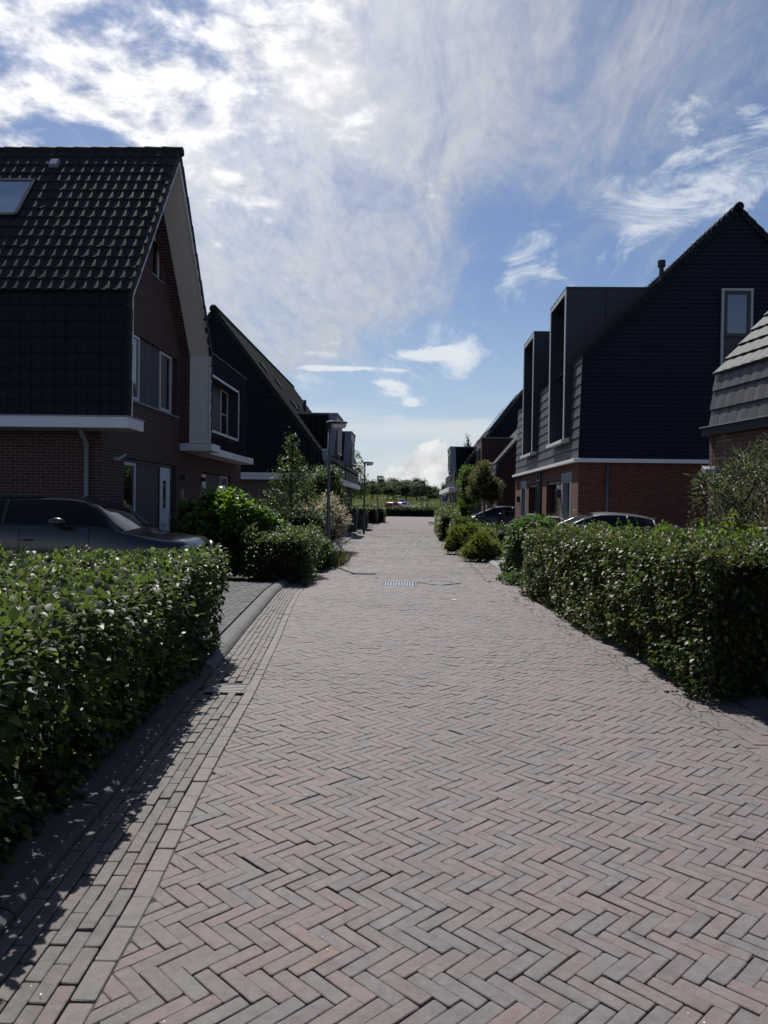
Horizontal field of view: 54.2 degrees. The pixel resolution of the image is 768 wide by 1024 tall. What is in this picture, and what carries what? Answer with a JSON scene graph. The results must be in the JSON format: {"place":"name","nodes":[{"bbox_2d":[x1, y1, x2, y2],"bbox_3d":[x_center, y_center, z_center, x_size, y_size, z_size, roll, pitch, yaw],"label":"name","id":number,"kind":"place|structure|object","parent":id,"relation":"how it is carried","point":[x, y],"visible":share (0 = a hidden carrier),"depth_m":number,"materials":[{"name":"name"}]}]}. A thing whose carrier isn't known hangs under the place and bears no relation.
{"place":"outdoors","nodes":[
{"label":"outdoors","id":0,"kind":"place"},
{"bbox_2d":[203,627,225,651],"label":"driveway","id":1,"kind":"structure","parent":0,"point":[223,629],"depth_m":8.86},
{"bbox_2d":[2,516,433,851],"bbox_3d":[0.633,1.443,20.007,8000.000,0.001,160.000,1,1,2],"label":"ground","id":2,"kind":"structure","parent":0,"point":[237,578],"depth_m":15.97,"materials":[{"name":"soil"}]},
{"bbox_2d":[0,542,231,876],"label":"hedge","id":3,"kind":"object","parent":2,"relation":"on","point":[100,650],"visible":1,"depth_m":4.26,"materials":[{"name":"green plant"}]},
{"bbox_2d":[0,146,252,531],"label":"house","id":4,"kind":"structure","parent":2,"relation":"on","point":[121,382],"depth_m":15.86,"materials":[{"name":"black tile"}]},
{"bbox_2d":[0,178,36,217],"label":"roof window","id":5,"kind":"structure","parent":4,"relation":"in","point":[14,192],"depth_m":16.20,"materials":[{"name":"clear glass"}]},
{"bbox_2d":[124,462,135,510],"bbox_3d":[-5.741,-0.504,16.818,0.050,1.220,0.810,1,1,2],"label":"window","id":6,"kind":"structure","parent":4,"relation":"in","point":[129,468],"depth_m":16.94,"materials":[{"name":"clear glass"}]},
{"bbox_2d":[133,335,139,400],"bbox_3d":[-5.686,-3.283,16.951,0.050,1.475,0.780,1,1,2],"label":"window","id":7,"kind":"structure","parent":4,"relation":"in","point":[136,340],"depth_m":17.20,"materials":[{"name":"white glass"}]},
{"bbox_2d":[153,237,158,277],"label":"window","id":8,"kind":"structure","parent":4,"relation":"in","point":[155,247],"depth_m":18.48,"materials":[{"name":"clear glass"}]},
{"bbox_2d":[158,350,171,413],"bbox_3d":[-5.611,-3.307,19.210,0.050,1.475,0.900,1,1,2],"label":"window","id":9,"kind":"structure","parent":4,"relation":"in","point":[165,361],"depth_m":19.22,"materials":[{"name":"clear glass"}]},
{"bbox_2d":[159,467,170,530],"bbox_3d":[-5.646,-0.068,19.331,0.129,2.135,0.830,1,1,2],"label":"door","id":10,"kind":"structure","parent":4,"relation":"in","point":[165,516],"depth_m":19.34,"materials":[{"name":"white wood"}]},
{"bbox_2d":[202,474,205,502],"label":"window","id":11,"kind":"structure","parent":4,"relation":"in","point":[203,475],"depth_m":22.96,"materials":[{"name":"white glass"}]},
{"bbox_2d":[220,389,227,434],"bbox_3d":[-5.230,-3.179,24.502,0.050,1.530,0.940,1,1,2],"label":"window","id":12,"kind":"structure","parent":4,"relation":"in","point":[223,395],"depth_m":24.50,"materials":[{"name":"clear glass"}]},
{"bbox_2d":[220,476,227,498],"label":"window","id":13,"kind":"structure","parent":4,"relation":"in","point":[223,480],"depth_m":25.50,"materials":[{"name":"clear glass"}]},
{"bbox_2d":[212,375,238,441],"bbox_3d":[-5.130,-3.163,23.243,0.472,1.670,3.590,1,1,2],"label":"box window","id":14,"kind":"structure","parent":4,"relation":"in","point":[233,394],"depth_m":24.14,"materials":[{"name":"grey wood"}]},
{"bbox_2d":[169,484,290,577],"bbox_3d":[-3.180,0.420,16.059,3.061,2.070,1.758,1,1,2],"label":"dogwood shrub","id":15,"kind":"object","parent":2,"relation":"on","point":[225,521],"visible":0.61,"depth_m":15.63,"materials":[{"name":"green plant"}]},
{"bbox_2d":[228,491,270,563],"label":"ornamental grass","id":16,"kind":"object","parent":2,"relation":"on","point":[257,501],"depth_m":18.30,"materials":[{"name":"green plant"}]},
{"bbox_2d":[260,426,326,515],"bbox_3d":[-2.571,-0.520,21.206,1.929,3.784,1.133,1,1,2],"label":"young tree","id":17,"kind":"object","parent":2,"relation":"on","point":[292,449],"visible":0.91,"depth_m":21.15,"materials":[{"name":"green plant"}]},
{"bbox_2d":[292,464,349,511],"bbox_3d":[-2.179,-0.166,25.390,2.138,2.993,1.487,1,1,2],"label":"garden tree","id":18,"kind":"object","parent":2,"relation":"on","point":[334,479],"visible":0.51,"depth_m":25.19,"materials":[{"name":"green plant"}]},
{"bbox_2d":[289,489,353,550],"bbox_3d":[-2.125,0.309,23.621,2.399,2.052,1.914,1,1,2],"label":"willow shrub","id":19,"kind":"object","parent":2,"relation":"on","point":[339,521],"visible":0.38,"depth_m":23.48,"materials":[{"name":"pink plant"}]},
{"bbox_2d":[353,506,368,522],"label":"hedge","id":20,"kind":"object","parent":2,"relation":"on","point":[362,509],"visible":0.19,"depth_m":57.53,"materials":[{"name":"green plant"}]},
{"bbox_2d":[367,506,376,522],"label":"hedge","id":21,"kind":"object","parent":2,"relation":"on","point":[372,514],"visible":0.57,"depth_m":60.13,"materials":[{"name":"green plant"}]},
{"bbox_2d":[359,501,385,511],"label":"bush","id":22,"kind":"object","parent":2,"relation":"on","point":[369,505],"visible":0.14,"depth_m":66.31,"materials":[{"name":"green plant"}]},
{"bbox_2d":[371,506,386,522],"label":"hedge","id":23,"kind":"object","parent":2,"relation":"on","point":[381,515],"visible":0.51,"depth_m":62.54,"materials":[{"name":"green plant"}]},
{"bbox_2d":[360,506,438,516],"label":"hedge","id":24,"kind":"object","parent":2,"relation":"on","point":[405,511],"visible":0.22,"depth_m":94.54,"materials":[{"name":"green plant"}]},
{"bbox_2d":[442,496,447,505],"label":"parking sign","id":25,"kind":"object","parent":2,"relation":"on","point":[444,498],"visible":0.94,"depth_m":62.98,"materials":[{"name":"blue metal"}]},
{"bbox_2d":[440,502,472,515],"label":"hedge","id":26,"kind":"object","parent":2,"relation":"on","point":[453,505],"visible":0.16,"depth_m":45.92,"materials":[{"name":"green plant"}]},
{"bbox_2d":[455,464,480,516],"bbox_3d":[4.144,-0.543,37.005,1.428,3.667,1.189,1,1,2],"label":"column tree","id":27,"kind":"object","parent":2,"relation":"on","point":[462,508],"visible":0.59,"depth_m":36.83,"materials":[{"name":"green plant"}]},
{"bbox_2d":[441,520,498,553],"bbox_3d":[2.748,0.827,24.231,1.998,1.150,1.302,1,1,2],"label":"round shrub","id":28,"kind":"object","parent":2,"relation":"on","point":[457,537],"visible":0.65,"depth_m":24.04,"materials":[{"name":"green plant"}]},
{"bbox_2d":[464,459,506,525],"bbox_3d":[4.256,-0.428,31.517,1.808,3.565,1.350,1,1,2],"label":"photinia tree","id":29,"kind":"object","parent":2,"relation":"on","point":[486,490],"visible":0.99,"depth_m":31.31,"materials":[{"name":"green plant"}]},
{"bbox_2d":[476,427,521,532],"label":"house","id":30,"kind":"structure","parent":2,"relation":"on","point":[499,454],"depth_m":41.81,"materials":[{"name":"brick"}]},
{"bbox_2d":[494,571,530,585],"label":"ground ivy","id":31,"kind":"object","parent":2,"relation":"on","point":[513,578],"visible":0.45,"depth_m":15.22,"materials":[{"name":"green plant"}]},
{"bbox_2d":[497,513,558,576],"bbox_3d":[3.256,0.766,16.192,1.535,1.498,2.297,1,1,2],"label":"ivy hedge","id":32,"kind":"object","parent":2,"relation":"on","point":[513,559],"visible":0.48,"depth_m":15.76,"materials":[{"name":"green plant"}]},
{"bbox_2d":[515,505,767,704],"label":"hedge","id":33,"kind":"object","parent":2,"relation":"on","point":[689,607],"visible":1,"depth_m":7.16,"materials":[{"name":"green leaf"},{"name":"twig"}]},
{"bbox_2d":[683,429,767,532],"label":"olive shrub","id":34,"kind":"object","parent":2,"relation":"on","point":[742,507],"visible":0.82,"depth_m":9.68,"materials":[{"name":"green plant"}]},
{"bbox_2d":[699,311,767,532],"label":"house","id":35,"kind":"structure","parent":2,"relation":"on","point":[739,408],"depth_m":11.79,"materials":[{"name":"brown brick"}]},
{"bbox_2d":[718,507,767,534],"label":"weedy bush","id":36,"kind":"object","parent":2,"relation":"on","point":[758,529],"visible":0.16,"depth_m":8.66,"materials":[{"name":"green plant"}]},
{"bbox_2d":[759,527,767,536],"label":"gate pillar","id":37,"kind":"structure","parent":2,"relation":"on","point":[765,528],"depth_m":8.87,"materials":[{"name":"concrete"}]},
{"bbox_2d":[210,581,274,629],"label":"driveway","id":38,"kind":"structure","parent":0,"point":[241,597],"depth_m":11.96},
{"bbox_2d":[332,524,368,546],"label":"pavement","id":39,"kind":"structure","parent":0,"point":[348,533],"depth_m":38.36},
{"bbox_2d":[207,304,359,531],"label":"house","id":40,"kind":"structure","parent":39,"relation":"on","point":[276,407],"depth_m":34.16,"materials":[{"name":"tile"}]},
{"bbox_2d":[250,501,336,539],"bbox_3d":[-3.159,0.461,20.476,3.789,1.727,2.506,1,1,0],"label":"hedge","id":41,"kind":"object","parent":39,"relation":"on","point":[306,518],"visible":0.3,"depth_m":19.94,"materials":[{"name":"green plant"}]},
{"bbox_2d":[357,514,367,527],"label":"planter","id":42,"kind":"object","parent":39,"relation":"on","point":[360,521],"visible":0.53,"depth_m":46.75,"materials":[{"name":"soil"}]},
{"bbox_2d":[346,514,357,530],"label":"planter","id":43,"kind":"object","parent":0,"point":[351,527],"visible":0.82,"depth_m":40.36,"materials":[{"name":"soil"}]},
{"bbox_2d":[345,505,358,513],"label":"potted plant","id":44,"kind":"object","parent":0,"point":[352,509],"visible":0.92,"depth_m":40.48,"materials":[{"name":"green plant"}]},
{"bbox_2d":[0,0,767,488],"label":"sky","id":45,"kind":"structure","parent":0,"point":[388,199],"materials":[{"name":"blue"}]},
{"bbox_2d":[0,523,767,1023],"bbox_3d":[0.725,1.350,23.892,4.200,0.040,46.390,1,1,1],"label":"road","id":46,"kind":"structure","parent":0,"point":[353,727],"depth_m":3.57,"materials":[{"name":"brick"}]},
{"bbox_2d":[0,664,212,937],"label":"kerb","id":47,"kind":"structure","parent":46,"relation":"on","point":[31,870],"depth_m":3.71,"materials":[{"name":"concrete"}]},
{"bbox_2d":[0,525,376,1023],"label":"gutter","id":48,"kind":"object","parent":46,"relation":"on","point":[102,864],"visible":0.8,"depth_m":3.32,"materials":[{"name":"brick"}]},
{"bbox_2d":[200,683,248,694],"bbox_3d":[-1.352,1.516,6.438,0.380,0.013,0.320,1,1,2],"label":"gutter drain","id":49,"kind":"object","parent":48,"relation":"in","point":[224,688],"visible":0.99,"depth_m":6.43,"materials":[{"name":"metal"}]},
{"bbox_2d":[239,521,323,583],"bbox_3d":[-2.149,0.771,15.629,1.746,1.247,2.624,1,1,-2],"label":"hedge","id":50,"kind":"object","parent":48,"relation":"on","point":[276,559],"visible":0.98,"depth_m":14.76,"materials":[{"name":"green plant"}]},
{"bbox_2d":[296,578,312,585],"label":"weed","id":51,"kind":"object","parent":48,"relation":"on","point":[304,582],"visible":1,"depth_m":14.29,"materials":[{"name":"green plant"}]},
{"bbox_2d":[306,521,334,570],"bbox_3d":[-1.658,0.826,18.136,0.918,1.184,1.975,1,1,2],"label":"ivy shrub","id":52,"kind":"object","parent":48,"relation":"on","point":[326,554],"visible":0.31,"depth_m":18.13,"materials":[{"name":"green plant"}]},
{"bbox_2d":[326,420,346,547],"bbox_3d":[-1.248,-0.471,19.411,0.549,3.765,0.270,1,1,0],"label":"street lamp","id":53,"kind":"object","parent":48,"relation":"on","point":[338,424],"visible":0.81,"depth_m":19.36,"materials":[{"name":"metal"}]},
{"bbox_2d":[363,462,373,533],"bbox_3d":[-0.834,-0.706,38.910,0.549,3.805,0.270,1,1,0],"label":"street lamp","id":54,"kind":"object","parent":48,"relation":"on","point":[368,463],"visible":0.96,"depth_m":38.85,"materials":[{"name":"metal"}]},
{"bbox_2d":[56,525,378,1023],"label":"road border","id":55,"kind":"object","parent":46,"relation":"on","point":[94,980],"visible":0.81,"depth_m":3.25,"materials":[{"name":"brick"}]},
{"bbox_2d":[327,547,352,567],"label":"grass tuft","id":56,"kind":"object","parent":55,"relation":"on","point":[341,556],"visible":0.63,"depth_m":19.07,"materials":[{"name":"green plant"}]},
{"bbox_2d":[200,582,285,671],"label":"kerb","id":57,"kind":"structure","parent":46,"relation":"on","point":[233,633],"depth_m":9.31,"materials":[{"name":"concrete"}]},
{"bbox_2d":[277,524,372,585],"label":"kerb","id":58,"kind":"structure","parent":46,"relation":"on","point":[286,582],"depth_m":31.73,"materials":[{"name":"concrete"}]},
{"bbox_2d":[377,476,383,523],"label":"street lamp","id":59,"kind":"object","parent":46,"relation":"on","point":[378,477],"visible":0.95,"depth_m":58.76,"materials":[{"name":"metal"}]},
{"bbox_2d":[381,582,416,585],"bbox_3d":[0.299,1.440,14.967,0.720,0.020,0.660,1,1,2],"label":"drain grate","id":60,"kind":"object","parent":46,"relation":"on","point":[399,583],"visible":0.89,"depth_m":14.99,"materials":[{"name":"metal"}]},
{"bbox_2d":[417,581,459,584],"bbox_3d":[1.109,1.449,15.267,0.622,0.019,0.622,0,1,-43],"label":"manhole cover","id":61,"kind":"object","parent":46,"relation":"on","point":[439,582],"visible":0.94,"depth_m":15.25,"materials":[{"name":"metal"}]},
{"bbox_2d":[433,507,456,534],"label":"hedge","id":62,"kind":"object","parent":46,"relation":"on","point":[443,510],"visible":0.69,"depth_m":38.76,"materials":[{"name":"green plant"}]},
{"bbox_2d":[435,512,461,540],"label":"hedge","id":63,"kind":"object","parent":46,"relation":"on","point":[443,521],"visible":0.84,"depth_m":32.37,"materials":[{"name":"green plant"}]},
{"bbox_2d":[484,559,531,589],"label":"kerb","id":64,"kind":"structure","parent":46,"relation":"on","point":[493,563],"depth_m":19.87,"materials":[{"name":"concrete"}]},
{"bbox_2d":[429,526,767,760],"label":"gutter","id":65,"kind":"object","parent":46,"relation":"on","point":[753,737],"visible":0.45,"depth_m":6.85,"materials":[{"name":"brick"}]},
{"bbox_2d":[448,516,477,532],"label":"hedge","id":66,"kind":"object","parent":65,"relation":"on","point":[461,519],"visible":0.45,"depth_m":27.87,"materials":[{"name":"green plant"}]},
{"bbox_2d":[455,529,504,561],"bbox_3d":[2.766,0.950,21.308,1.527,0.950,0.987,1,1,2],"label":"round shrub","id":67,"kind":"object","parent":65,"relation":"on","point":[480,547],"visible":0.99,"depth_m":21.15,"materials":[{"name":"green plant"}]},
{"bbox_2d":[461,555,766,728],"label":"weeds","id":68,"kind":"object","parent":65,"relation":"on","point":[589,645],"visible":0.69,"depth_m":9.23,"materials":[{"name":"green plant"}]},
{"bbox_2d":[728,693,767,719],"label":"kerb","id":69,"kind":"structure","parent":46,"relation":"on","point":[756,704],"depth_m":6.04,"materials":[{"name":"concrete"}]},
{"bbox_2d":[352,496,447,516],"bbox_3d":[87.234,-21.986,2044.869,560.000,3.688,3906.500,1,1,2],"label":"meadow","id":70,"kind":"structure","parent":0,"point":[414,505],"depth_m":143.75,"materials":[{"name":"green plant"}]},
{"bbox_2d":[368,484,380,498],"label":"meadow tree","id":71,"kind":"object","parent":70,"relation":"on","point":[373,487],"visible":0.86,"depth_m":151.23,"materials":[{"name":"green plant"}]},
{"bbox_2d":[361,480,388,496],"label":"tree","id":72,"kind":"object","parent":70,"relation":"on","point":[381,485],"visible":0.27,"depth_m":405.13,"materials":[{"name":"green plant"}]},
{"bbox_2d":[375,477,390,493],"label":"tree","id":73,"kind":"object","parent":70,"relation":"on","point":[382,479],"visible":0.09,"depth_m":429.98,"materials":[{"name":"green plant"}]},
{"bbox_2d":[380,486,398,498],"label":"meadow tree","id":74,"kind":"object","parent":70,"relation":"on","point":[388,490],"visible":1,"depth_m":149.19,"materials":[{"name":"green plant"}]},
{"bbox_2d":[384,502,402,506],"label":"parked car","id":75,"kind":"object","parent":70,"relation":"on","point":[391,504],"visible":0.47,"depth_m":118.33,"materials":[{"name":"red paint"}]},
{"bbox_2d":[388,484,399,498],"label":"meadow tree","id":76,"kind":"object","parent":70,"relation":"on","point":[394,486],"visible":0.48,"depth_m":153.43,"materials":[{"name":"green plant"}]},
{"bbox_2d":[380,477,412,495],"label":"tree","id":77,"kind":"object","parent":70,"relation":"on","point":[388,480],"visible":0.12,"depth_m":415.68,"materials":[{"name":"green plant"}]},
{"bbox_2d":[395,482,403,497],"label":"meadow tree","id":78,"kind":"object","parent":70,"relation":"on","point":[399,484],"visible":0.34,"depth_m":157.42,"materials":[{"name":"green plant"}]},
{"bbox_2d":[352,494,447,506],"bbox_3d":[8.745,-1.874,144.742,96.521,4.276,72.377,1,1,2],"label":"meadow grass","id":79,"kind":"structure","parent":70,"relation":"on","point":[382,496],"depth_m":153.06,"materials":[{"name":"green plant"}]},
{"bbox_2d":[389,478,419,497],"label":"tree","id":80,"kind":"object","parent":70,"relation":"on","point":[396,481],"visible":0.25,"depth_m":402.23,"materials":[{"name":"green plant"}]},
{"bbox_2d":[399,484,410,498],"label":"meadow tree","id":81,"kind":"object","parent":70,"relation":"on","point":[403,488],"visible":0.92,"depth_m":151.25,"materials":[{"name":"green plant"}]},
{"bbox_2d":[398,502,411,506],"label":"parked car","id":82,"kind":"object","parent":70,"relation":"on","point":[404,504],"visible":0.34,"depth_m":124.65,"materials":[{"name":"white paint"}]},
{"bbox_2d":[406,482,421,505],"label":"street lamp","id":83,"kind":"object","parent":70,"relation":"on","point":[411,490],"visible":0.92,"depth_m":129.91,"materials":[{"name":"grey metal"}]},
{"bbox_2d":[408,484,424,499],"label":"meadow tree","id":84,"kind":"object","parent":70,"relation":"on","point":[416,490],"visible":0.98,"depth_m":149.22,"materials":[{"name":"green plant"}]},
{"bbox_2d":[410,477,428,497],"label":"tree","id":85,"kind":"object","parent":70,"relation":"on","point":[422,481],"visible":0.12,"depth_m":426.52,"materials":[{"name":"green plant"}]},
{"bbox_2d":[418,483,431,501],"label":"meadow tree","id":86,"kind":"object","parent":70,"relation":"on","point":[425,487],"visible":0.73,"depth_m":150.00,"materials":[{"name":"green plant"}]},
{"bbox_2d":[424,487,436,498],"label":"meadow tree","id":87,"kind":"object","parent":70,"relation":"on","point":[430,493],"visible":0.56,"depth_m":153.00,"materials":[{"name":"green plant"}]},
{"bbox_2d":[423,492,447,498],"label":"tree","id":88,"kind":"object","parent":70,"relation":"on","point":[435,495],"visible":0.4,"depth_m":398.90,"materials":[{"name":"green plant"}]},
{"bbox_2d":[375,516,433,529],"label":"road","id":89,"kind":"structure","parent":0,"point":[413,523],"depth_m":61.41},
{"bbox_2d":[352,450,370,501],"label":"tall tree","id":90,"kind":"object","parent":89,"relation":"on","point":[361,480],"visible":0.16,"depth_m":77.83,"materials":[{"name":"green plant"}]},
{"bbox_2d":[463,434,471,446],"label":"conifer","id":91,"kind":"object","parent":89,"relation":"on","point":[467,444],"visible":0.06,"depth_m":83.82,"materials":[{"name":"green plant"}]},
{"bbox_2d":[439,389,522,513],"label":"house","id":92,"kind":"structure","parent":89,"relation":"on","point":[504,423],"depth_m":56.38,"materials":[{"name":"tile"}]},
{"bbox_2d":[493,556,503,562],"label":"driveway","id":93,"kind":"structure","parent":0,"point":[498,560],"depth_m":21.04,"materials":[{"name":"grey concrete"}]},
{"bbox_2d":[479,520,509,548],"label":"garden shrub","id":94,"kind":"object","parent":93,"relation":"on","point":[501,535],"visible":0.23,"depth_m":25.13,"materials":[{"name":"green plant"}]},
{"bbox_2d":[558,505,579,523],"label":"shrub","id":95,"kind":"object","parent":93,"relation":"on","point":[571,514],"visible":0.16,"depth_m":22.95,"materials":[{"name":"green plant"}]},
{"bbox_2d":[505,512,689,551],"bbox_3d":[5.491,0.731,18.818,4.770,1.471,2.280,1,1,3],"label":"parked car","id":96,"kind":"object","parent":93,"relation":"on","point":[611,518],"visible":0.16,"depth_m":18.12,"materials":[{"name":"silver paint"}]},
{"bbox_2d":[512,202,767,529],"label":"house","id":97,"kind":"structure","parent":93,"relation":"on","point":[615,410],"depth_m":23.23,"materials":[{"name":"black wood"}]},
{"bbox_2d":[527,487,536,514],"bbox_3d":[6.411,-0.519,31.928,0.250,1.300,2.330,1,1,2],"label":"window","id":98,"kind":"structure","parent":97,"relation":"in","point":[534,489],"depth_m":32.59,"materials":[{"name":"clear glass"}]},
{"bbox_2d":[548,484,559,517],"bbox_3d":[6.266,-0.456,27.531,0.250,1.330,2.630,1,1,2],"label":"window","id":99,"kind":"structure","parent":97,"relation":"in","point":[554,501],"depth_m":28.10,"materials":[{"name":"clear glass"}]},
{"bbox_2d":[567,483,569,519],"bbox_3d":[6.306,0.206,25.160,0.075,2.360,1.120,1,1,2],"label":"door","id":100,"kind":"structure","parent":97,"relation":"in","point":[568,483],"depth_m":25.59,"materials":[{"name":"grey glass"}]},
{"bbox_2d":[724,291,750,336],"bbox_3d":[10.835,-6.080,23.014,0.810,1.410,0.045,1,1,2],"label":"window","id":101,"kind":"structure","parent":97,"relation":"in","point":[737,304],"depth_m":23.01,"materials":[{"name":"clear glass"}]},
{"label":"driveway","id":102,"kind":"structure","parent":0,"visible":0},
{"bbox_2d":[0,494,213,571],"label":"parked car","id":103,"kind":"object","parent":102,"relation":"on","point":[43,524],"visible":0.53,"depth_m":11.73,"materials":[{"name":"paint"}]},
{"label":"driveway","id":104,"kind":"structure","parent":0,"visible":0},
{"bbox_2d":[472,506,514,529],"bbox_3d":[5.999,0.447,39.661,4.320,1.582,2.234,1,1,4],"label":"parked car","id":105,"kind":"object","parent":104,"relation":"on","point":[495,514],"visible":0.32,"depth_m":38.85,"materials":[{"name":"blue paint"}]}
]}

